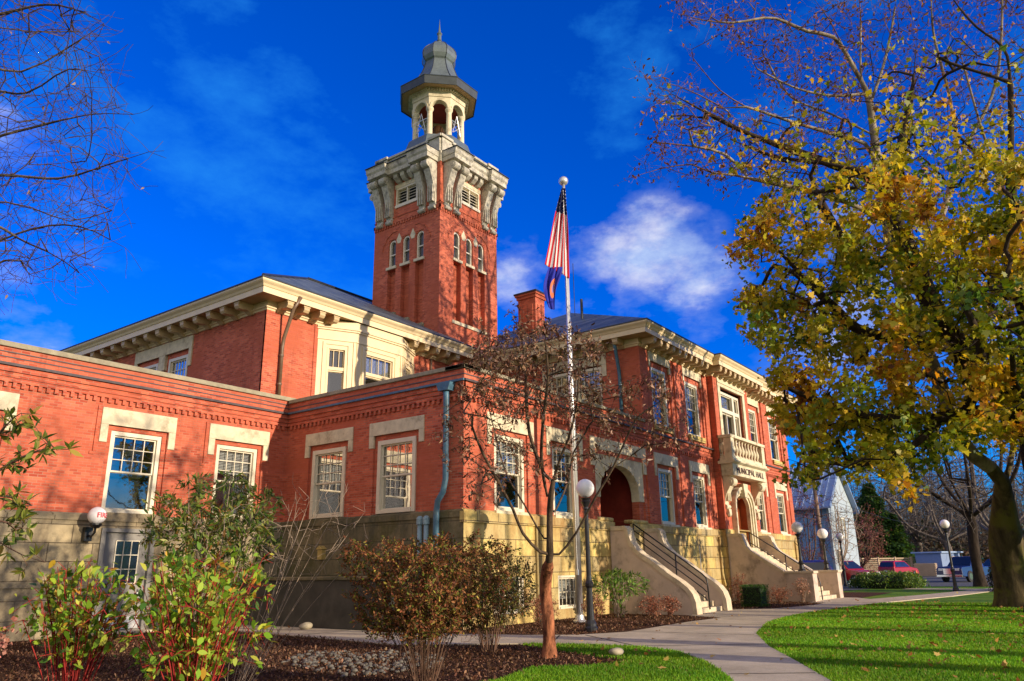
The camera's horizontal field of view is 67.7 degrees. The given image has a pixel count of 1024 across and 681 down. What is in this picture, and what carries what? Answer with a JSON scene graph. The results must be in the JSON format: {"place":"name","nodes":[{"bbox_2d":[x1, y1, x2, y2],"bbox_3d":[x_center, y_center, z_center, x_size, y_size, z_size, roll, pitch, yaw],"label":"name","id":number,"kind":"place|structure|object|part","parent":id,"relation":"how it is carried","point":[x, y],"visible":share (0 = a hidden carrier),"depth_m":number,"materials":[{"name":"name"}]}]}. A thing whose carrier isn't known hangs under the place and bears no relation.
{"place":"outdoors","nodes":[
{"label":"outdoors","id":0,"kind":"place"},
{"bbox_2d":[0,0,1023,549],"label":"sky","id":1,"kind":"structure","parent":0,"point":[270,117],"materials":[{"name":"blue"}]},
{"bbox_2d":[222,588,993,680],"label":"path","id":2,"kind":"structure","parent":0,"point":[747,651],"depth_m":16.62,"materials":[{"name":"concrete"}]},
{"bbox_2d":[299,622,312,629],"bbox_3d":[-5.516,7.642,20.426,0.318,0.198,0.391,-13,-20,34],"label":"field stone","id":3,"kind":"object","parent":2,"relation":"on","point":[305,625],"visible":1,"depth_m":20.31,"materials":[{"name":"beige stone"}]},
{"bbox_2d":[391,586,993,658],"bbox_3d":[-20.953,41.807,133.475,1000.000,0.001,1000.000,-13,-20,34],"label":"ground","id":4,"kind":"structure","parent":0,"point":[987,597],"depth_m":37.38,"materials":[{"name":"green plant"}]},
{"bbox_2d":[0,601,822,680],"bbox_3d":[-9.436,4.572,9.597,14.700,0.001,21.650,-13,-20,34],"label":"mulch bed","id":5,"kind":"object","parent":4,"relation":"on","point":[497,674],"visible":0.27,"depth_m":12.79,"materials":[{"name":"brown wood"}]},
{"bbox_2d":[0,616,17,666],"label":"hydrangea shrub","id":6,"kind":"object","parent":5,"relation":"on","point":[6,640],"visible":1,"depth_m":7.43,"materials":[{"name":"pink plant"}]},
{"bbox_2d":[0,405,82,579],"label":"rhododendron","id":7,"kind":"object","parent":5,"relation":"on","point":[20,515],"visible":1,"depth_m":7.01,"materials":[{"name":"green plant"}]},
{"bbox_2d":[0,554,150,680],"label":"dogwood shrub","id":8,"kind":"object","parent":5,"relation":"on","point":[83,620],"visible":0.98,"depth_m":7.64,"materials":[{"name":"green plant"}]},
{"bbox_2d":[0,0,164,320],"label":"bare tree","id":9,"kind":"object","parent":5,"relation":"on","point":[5,13],"visible":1,"depth_m":12.73,"materials":[{"name":"brown plant"}]},
{"bbox_2d":[100,541,275,680],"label":"dogwood shrub","id":10,"kind":"object","parent":5,"relation":"on","point":[205,651],"visible":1,"depth_m":7.30,"materials":[{"name":"green plant"}]},
{"bbox_2d":[138,470,287,674],"bbox_3d":[-4.264,3.346,10.827,2.138,3.045,2.099,-13,-20,34],"label":"viburnum shrub","id":11,"kind":"object","parent":5,"relation":"on","point":[203,538],"visible":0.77,"depth_m":10.78,"materials":[{"name":"green plant"}]},
{"bbox_2d":[224,478,367,680],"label":"bare shrub","id":12,"kind":"object","parent":5,"relation":"on","point":[266,616],"visible":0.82,"depth_m":10.92,"materials":[{"name":"brown plant"}]},
{"bbox_2d":[281,649,441,677],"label":"pebbles","id":13,"kind":"object","parent":5,"relation":"on","point":[307,660],"visible":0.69,"depth_m":12.90,"materials":[{"name":"grey gravel"}]},
{"bbox_2d":[335,528,521,680],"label":"clipped shrub","id":14,"kind":"object","parent":5,"relation":"on","point":[422,599],"visible":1,"depth_m":9.81,"materials":[{"name":"brown plant"}]},
{"bbox_2d":[442,542,538,652],"bbox_3d":[-0.443,4.941,14.666,2.014,2.070,2.066,-13,-20,34],"label":"loose shrub","id":15,"kind":"object","parent":5,"relation":"on","point":[499,616],"visible":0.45,"depth_m":14.45,"materials":[{"name":"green plant"}]},
{"bbox_2d":[427,301,707,658],"bbox_3d":[0.995,2.083,12.685,4.608,6.249,5.222,-1,-17,2],"label":"tree","id":16,"kind":"object","parent":5,"relation":"on","point":[549,649],"visible":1,"depth_m":12.98,"materials":[{"name":"red plant"}]},
{"bbox_2d":[0,21,843,641],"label":"municipal building","id":17,"kind":"structure","parent":4,"relation":"on","point":[308,385],"depth_m":25.77,"materials":[{"name":"red brick"}]},
{"bbox_2d":[81,507,106,540],"bbox_3d":[-10.875,4.767,19.839,0.698,0.855,0.450,-13,-20,34],"label":"wall lamp","id":18,"kind":"object","parent":17,"relation":"attached to","point":[96,516],"visible":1,"depth_m":19.72,"materials":[{"name":"white glass"}]},
{"bbox_2d":[92,528,154,631],"bbox_3d":[-10.497,6.460,20.537,0.220,2.700,1.500,-13,-20,34],"label":"side door","id":19,"kind":"structure","parent":17,"relation":"in","point":[120,546],"depth_m":20.66,"materials":[{"name":"grey paint"}]},
{"bbox_2d":[101,431,161,513],"bbox_3d":[-10.861,3.764,21.540,0.600,2.210,1.460,-13,-20,34],"label":"window","id":20,"kind":"structure","parent":17,"relation":"in","point":[133,459],"depth_m":21.78,"materials":[{"name":"glass"}]},
{"bbox_2d":[144,363,157,370],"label":"window","id":21,"kind":"structure","parent":17,"relation":"in","point":[154,367],"depth_m":30.04,"materials":[{"name":"white paint"}]},
{"bbox_2d":[168,354,187,375],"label":"window","id":22,"kind":"structure","parent":17,"relation":"in","point":[178,365],"depth_m":29.02,"materials":[{"name":"blue glass"}]},
{"bbox_2d":[211,444,256,517],"bbox_3d":[-8.917,4.490,24.067,0.600,2.210,1.460,-13,-20,34],"label":"window","id":23,"kind":"structure","parent":17,"relation":"in","point":[237,460],"depth_m":24.33,"materials":[{"name":"white paint"}]},
{"bbox_2d":[309,446,346,518],"bbox_3d":[-5.769,4.504,24.101,1.560,2.150,0.240,-13,-20,34],"label":"window","id":24,"kind":"structure","parent":17,"relation":"in","point":[328,464],"depth_m":24.16,"materials":[{"name":"white paint"}]},
{"bbox_2d":[314,319,415,394],"bbox_3d":[-5.386,1.564,29.211,1.050,3.900,5.183,-13,-20,34],"label":"bay window","id":25,"kind":"structure","parent":17,"relation":"in","point":[349,354],"depth_m":28.36,"materials":[{"name":"beige paint"}]},
{"bbox_2d":[375,436,416,513],"bbox_3d":[-3.357,3.959,22.402,1.560,2.150,0.240,-13,-20,34],"label":"window","id":26,"kind":"structure","parent":17,"relation":"in","point":[396,458],"depth_m":22.45,"materials":[{"name":"white paint"}]},
{"bbox_2d":[494,577,523,613],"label":"window","id":27,"kind":"structure","parent":17,"relation":"in","point":[512,577],"depth_m":21.87,"materials":[{"name":"white paint"}]},
{"bbox_2d":[494,434,524,511],"bbox_3d":[-0.300,3.993,22.759,0.600,2.200,1.500,-13,-20,34],"label":"window","id":28,"kind":"structure","parent":17,"relation":"in","point":[510,465],"depth_m":23.06,"materials":[{"name":"white paint"}]},
{"bbox_2d":[552,446,572,515],"bbox_3d":[1.471,4.655,25.062,0.600,2.200,1.360,-13,-20,34],"label":"window","id":29,"kind":"structure","parent":17,"relation":"in","point":[565,508],"depth_m":25.36,"materials":[{"name":"white paint"}]},
{"bbox_2d":[549,373,575,395],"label":"window","id":30,"kind":"structure","parent":17,"relation":"in","point":[561,379],"depth_m":33.32,"materials":[{"name":"white paint"}]},
{"bbox_2d":[558,575,575,608],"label":"window","id":31,"kind":"structure","parent":17,"relation":"in","point":[566,583],"depth_m":24.02,"materials":[{"name":"white paint"}]},
{"bbox_2d":[576,367,602,405],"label":"window","id":32,"kind":"structure","parent":17,"relation":"in","point":[590,371],"depth_m":32.31,"materials":[{"name":"white paint"}]},
{"bbox_2d":[650,367,668,425],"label":"window","id":33,"kind":"structure","parent":17,"relation":"in","point":[654,371],"depth_m":32.45,"materials":[{"name":"blue glass"}]},
{"bbox_2d":[658,468,675,524],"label":"window","id":34,"kind":"structure","parent":17,"relation":"in","point":[665,476],"depth_m":31.28,"materials":[{"name":"blue glass"}]},
{"bbox_2d":[684,381,700,436],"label":"window","id":35,"kind":"structure","parent":17,"relation":"in","point":[691,399],"depth_m":35.03,"materials":[{"name":"white paint"}]},
{"bbox_2d":[693,475,707,526],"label":"window","id":36,"kind":"structure","parent":17,"relation":"in","point":[698,482],"depth_m":33.85,"materials":[{"name":"white paint"}]},
{"bbox_2d":[720,391,740,446],"bbox_3d":[10.528,3.984,37.594,0.600,2.600,2.500,-13,-20,34],"label":"window","id":37,"kind":"structure","parent":17,"relation":"in","point":[730,409],"depth_m":38.06,"materials":[{"name":"white paint"}]},
{"bbox_2d":[737,498,740,529],"bbox_3d":[10.507,8.411,36.338,0.100,2.800,2.400,-13,-20,34],"label":"entrance door","id":38,"kind":"structure","parent":17,"relation":"in","point":[737,498],"depth_m":36.93,"materials":[{"name":"brown wood"}]},
{"bbox_2d":[739,409,757,442],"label":"window","id":39,"kind":"structure","parent":17,"relation":"in","point":[753,429],"depth_m":41.15,"materials":[{"name":"white paint"}]},
{"bbox_2d":[758,492,766,531],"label":"window","id":40,"kind":"structure","parent":17,"relation":"in","point":[763,525],"depth_m":39.86,"materials":[{"name":"white paint"}]},
{"bbox_2d":[767,417,779,460],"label":"window","id":41,"kind":"structure","parent":17,"relation":"in","point":[774,448],"depth_m":43.61,"materials":[{"name":"white paint"}]},
{"bbox_2d":[777,493,787,533],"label":"window","id":42,"kind":"structure","parent":17,"relation":"in","point":[780,498],"depth_m":42.47,"materials":[{"name":"white paint"}]},
{"bbox_2d":[791,522,805,570],"bbox_3d":[12.165,8.711,32.325,0.470,2.015,0.470,-13,-20,34],"label":"pier lamp","id":43,"kind":"object","parent":17,"relation":"on","point":[797,528],"visible":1,"depth_m":32.33,"materials":[{"name":"black paint"}]},
{"bbox_2d":[817,528,830,569],"bbox_3d":[14.436,9.636,35.255,0.470,1.855,0.470,-13,-20,34],"label":"pier lamp","id":44,"kind":"object","parent":17,"relation":"on","point":[822,533],"visible":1,"depth_m":35.24,"materials":[{"name":"black paint"}]},
{"bbox_2d":[609,647,623,655],"bbox_3d":[1.817,5.422,13.288,0.237,0.140,0.314,-13,-20,34],"label":"field stone","id":45,"kind":"object","parent":4,"relation":"on","point":[616,651],"visible":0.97,"depth_m":13.20,"materials":[{"name":"beige stone"}]},
{"bbox_2d":[288,592,1023,680],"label":"fallen leaves","id":46,"kind":"object","parent":4,"relation":"on","point":[1004,663],"visible":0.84,"depth_m":15.41,"materials":[{"name":"brown plant"}]},
{"bbox_2d":[445,592,892,634],"bbox_3d":[8.704,10.229,29.440,5.350,0.001,31.600,-13,-20,34],"label":"mulch bed","id":47,"kind":"object","parent":4,"relation":"on","point":[856,594],"visible":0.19,"depth_m":21.33,"materials":[{"name":"brown soil"}]},
{"bbox_2d":[515,595,560,625],"bbox_3d":[0.731,7.265,20.607,1.224,0.978,1.303,-6,-17,16],"label":"dry shrub","id":48,"kind":"object","parent":47,"relation":"on","point":[538,608],"visible":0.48,"depth_m":20.54,"materials":[{"name":"brown plant"}]},
{"bbox_2d":[559,176,585,622],"bbox_3d":[1.835,1.252,23.755,0.400,14.160,0.400,-13,-20,34],"label":"flagpole","id":49,"kind":"object","parent":47,"relation":"on","point":[563,182],"visible":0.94,"depth_m":22.67,"materials":[{"name":"white metal"}]},
{"bbox_2d":[543,267,562,309],"bbox_3d":[1.376,-1.686,24.538,0.734,1.452,0.133,0,-17,-1],"label":"state flag","id":50,"kind":"object","parent":49,"relation":"hanging from","point":[552,278],"visible":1,"depth_m":24.56,"materials":[{"name":"blue fabric"}]},
{"bbox_2d":[545,187,569,278],"bbox_3d":[1.449,-3.550,25.115,0.809,3.251,0.125,-2,-17,3],"label":"national flag","id":51,"kind":"object","parent":49,"relation":"hanging from","point":[555,256],"visible":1,"depth_m":25.01,"materials":[{"name":"fabric"}]},
{"bbox_2d":[576,479,597,631],"bbox_3d":[1.900,5.330,19.131,0.470,3.675,0.470,-13,-20,34],"label":"street lamp","id":52,"kind":"object","parent":47,"relation":"on","point":[585,488],"visible":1,"depth_m":19.08,"materials":[{"name":"black metal"}]},
{"bbox_2d":[581,594,608,621],"bbox_3d":[2.352,7.675,21.843,0.919,0.864,0.905,-13,-20,34],"label":"dry shrub","id":53,"kind":"object","parent":47,"relation":"on","point":[596,603],"visible":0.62,"depth_m":21.77,"materials":[{"name":"brown plant"}]},
{"bbox_2d":[591,568,651,617],"bbox_3d":[3.257,7.818,23.657,1.942,1.610,1.905,3,-17,-14],"label":"rhododendron","id":54,"kind":"object","parent":47,"relation":"on","point":[622,578],"visible":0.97,"depth_m":23.39,"materials":[{"name":"green plant"}]},
{"bbox_2d":[637,593,665,618],"bbox_3d":[4.189,7.951,22.793,0.859,0.813,0.885,-13,-20,34],"label":"dry shrub","id":55,"kind":"object","parent":47,"relation":"on","point":[653,609],"visible":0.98,"depth_m":22.78,"materials":[{"name":"brown plant"}]},
{"bbox_2d":[659,594,681,615],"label":"dry shrub","id":56,"kind":"object","parent":47,"relation":"on","point":[670,607],"visible":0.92,"depth_m":23.68,"materials":[{"name":"brown plant"}]},
{"bbox_2d":[725,572,747,602],"bbox_3d":[9.297,10.219,31.464,1.007,1.288,0.974,-13,-20,34],"label":"dry shrub","id":57,"kind":"object","parent":47,"relation":"on","point":[737,585],"visible":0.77,"depth_m":31.44,"materials":[{"name":"brown plant"}]},
{"bbox_2d":[739,584,770,606],"bbox_3d":[9.089,9.557,28.565,0.956,0.873,0.940,-13,-20,34],"label":"boxwood","id":58,"kind":"object","parent":47,"relation":"on","point":[755,595],"visible":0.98,"depth_m":28.35,"materials":[{"name":"green plant"}]},
{"bbox_2d":[767,584,793,602],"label":"dry shrub","id":59,"kind":"object","parent":47,"relation":"on","point":[777,592],"visible":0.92,"depth_m":30.82,"materials":[{"name":"brown plant"}]},
{"bbox_2d":[791,578,810,602],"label":"dry shrub","id":60,"kind":"object","parent":47,"relation":"on","point":[802,590],"visible":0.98,"depth_m":31.03,"materials":[{"name":"brown plant"}]},
{"bbox_2d":[481,601,1023,680],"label":"grass","id":61,"kind":"structure","parent":4,"relation":"on","point":[842,664],"depth_m":13.47,"materials":[{"name":"green plant"}]},
{"bbox_2d":[616,0,1023,607],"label":"sycamore tree","id":62,"kind":"object","parent":4,"relation":"on","point":[1006,545],"visible":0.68,"depth_m":28.52,"materials":[{"name":"brown plant"}]},
{"bbox_2d":[659,0,1023,611],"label":"maple tree","id":63,"kind":"object","parent":4,"relation":"on","point":[996,391],"visible":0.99,"depth_m":23.32,"materials":[{"name":"yellow plant"}]},
{"bbox_2d":[847,570,930,588],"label":"hedge","id":64,"kind":"object","parent":4,"relation":"on","point":[891,580],"visible":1,"depth_m":46.55,"materials":[{"name":"green plant"}]},
{"bbox_2d":[842,576,992,590],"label":"parking lot","id":65,"kind":"structure","parent":4,"relation":"on","point":[939,581],"depth_m":57.32,"materials":[{"name":"grey asphalt"}]},
{"bbox_2d":[803,560,832,569],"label":"parked car","id":66,"kind":"object","parent":65,"relation":"on","point":[815,564],"visible":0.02,"depth_m":43.70,"materials":[{"name":"paint"}]},
{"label":"car window","id":67,"kind":"part","parent":66,"relation":"part of","materials":[{"name":"grey glass"}]},
{"bbox_2d":[792,483,850,569],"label":"plum tree","id":68,"kind":"object","parent":65,"relation":"on","point":[809,555],"visible":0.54,"depth_m":50.26,"materials":[{"name":"brown plant"}]},
{"bbox_2d":[789,465,859,583],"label":"house","id":69,"kind":"structure","parent":65,"relation":"on","point":[830,483],"depth_m":57.70,"materials":[{"name":"white"}]},
{"bbox_2d":[840,518,846,537],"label":"window","id":70,"kind":"structure","parent":69,"relation":"in","point":[842,527],"depth_m":58.56,"materials":[{"name":"white paint"}]},
{"bbox_2d":[815,486,865,584],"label":"pear tree","id":71,"kind":"object","parent":65,"relation":"on","point":[846,541],"visible":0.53,"depth_m":56.53,"materials":[{"name":"plant"}]},
{"bbox_2d":[836,533,848,586],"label":"street lamp","id":72,"kind":"object","parent":65,"relation":"on","point":[839,536],"visible":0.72,"depth_m":52.26,"materials":[{"name":"black metal"}]},
{"bbox_2d":[842,561,880,580],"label":"parked car","id":73,"kind":"object","parent":65,"relation":"on","point":[852,568],"visible":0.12,"depth_m":56.07,"materials":[{"name":"red paint"}]},
{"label":"car window","id":74,"kind":"part","parent":73,"relation":"part of","materials":[{"name":"blue glass"}]},
{"bbox_2d":[854,506,891,570],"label":"plum tree","id":75,"kind":"object","parent":65,"relation":"on","point":[866,559],"visible":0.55,"depth_m":66.09,"materials":[{"name":"brown plant"}]},
{"bbox_2d":[853,482,915,570],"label":"spruce tree","id":76,"kind":"object","parent":65,"relation":"on","point":[867,495],"visible":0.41,"depth_m":99.03,"materials":[{"name":"green plant"}]},
{"bbox_2d":[859,557,915,570],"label":"lattice fence","id":77,"kind":"object","parent":65,"relation":"on","point":[897,559],"visible":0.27,"depth_m":85.60,"materials":[{"name":"brown wood"}]},
{"bbox_2d":[874,512,917,569],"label":"spruce tree","id":78,"kind":"object","parent":65,"relation":"on","point":[902,538],"visible":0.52,"depth_m":97.22,"materials":[{"name":"green plant"}]},
{"bbox_2d":[878,561,918,573],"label":"parked car","id":79,"kind":"object","parent":65,"relation":"on","point":[899,566],"visible":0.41,"depth_m":79.17,"materials":[{"name":"red paint"}]},
{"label":"car window","id":80,"kind":"part","parent":79,"relation":"part of","materials":[{"name":"blue glass"}]},
{"bbox_2d":[790,421,1023,559],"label":"utility pole","id":81,"kind":"object","parent":65,"relation":"on","point":[817,508],"visible":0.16,"depth_m":53.04,"materials":[{"name":"brown wood"}]},
{"bbox_2d":[849,449,975,551],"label":"bare tree","id":82,"kind":"object","parent":65,"relation":"on","point":[915,538],"visible":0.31,"depth_m":104.76,"materials":[{"name":"brown plant"}]},
{"bbox_2d":[913,563,936,575],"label":"pallet stack","id":83,"kind":"object","parent":65,"relation":"on","point":[926,569],"visible":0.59,"depth_m":83.74,"materials":[{"name":"brown wood"}]},
{"bbox_2d":[876,449,1023,550],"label":"bare tree","id":84,"kind":"object","parent":65,"relation":"on","point":[942,539],"visible":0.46,"depth_m":97.56,"materials":[{"name":"grey plant"}]},
{"bbox_2d":[936,556,991,581],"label":"pickup truck","id":85,"kind":"object","parent":65,"relation":"on","point":[962,566],"visible":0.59,"depth_m":58.94,"materials":[{"name":"blue paint"}]},
{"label":"car window","id":86,"kind":"part","parent":85,"relation":"part of","materials":[{"name":"blue glass"}]},
{"bbox_2d":[907,426,1023,542],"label":"bare tree","id":87,"kind":"object","parent":65,"relation":"on","point":[986,524],"visible":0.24,"depth_m":86.99,"materials":[{"name":"grey plant"}]},
{"bbox_2d":[840,447,1023,563],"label":"wood","id":88,"kind":"object","parent":4,"relation":"on","point":[925,549],"visible":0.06,"depth_m":110.81,"materials":[{"name":"brown plant"}]},
{"bbox_2d":[845,362,1023,586],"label":"bare tree","id":89,"kind":"object","parent":4,"relation":"on","point":[979,577],"visible":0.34,"depth_m":48.20,"materials":[{"name":"brown plant"}]},
{"bbox_2d":[856,519,1023,569],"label":"undergrowth","id":90,"kind":"object","parent":4,"relation":"on","point":[984,559],"visible":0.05,"depth_m":103.52,"materials":[{"name":"brown plant"}]},
{"bbox_2d":[940,520,959,591],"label":"street lamp","id":91,"kind":"object","parent":4,"relation":"on","point":[945,524],"visible":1,"depth_m":40.57,"materials":[{"name":"black metal"}]},
{"bbox_2d":[986,564,993,590],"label":"yew bush","id":92,"kind":"object","parent":4,"relation":"on","point":[989,570],"visible":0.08,"depth_m":40.04,"materials":[{"name":"green plant"}]},
{"bbox_2d":[911,551,962,566],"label":"shed","id":93,"kind":"structure","parent":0,"point":[940,558],"depth_m":86.09,"materials":[{"name":"white metal"}]},
{"bbox_2d":[907,588,975,589],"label":"side path","id":94,"kind":"structure","parent":0,"point":[930,588],"depth_m":45.15,"materials":[{"name":"concrete"}]},
{"bbox_2d":[983,559,990,565],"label":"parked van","id":95,"kind":"object","parent":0,"point":[987,562],"visible":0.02,"depth_m":70.48,"materials":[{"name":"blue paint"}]},
{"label":"car window","id":96,"kind":"part","parent":95,"relation":"part of","materials":[{"name":"blue glass"}]}
]}

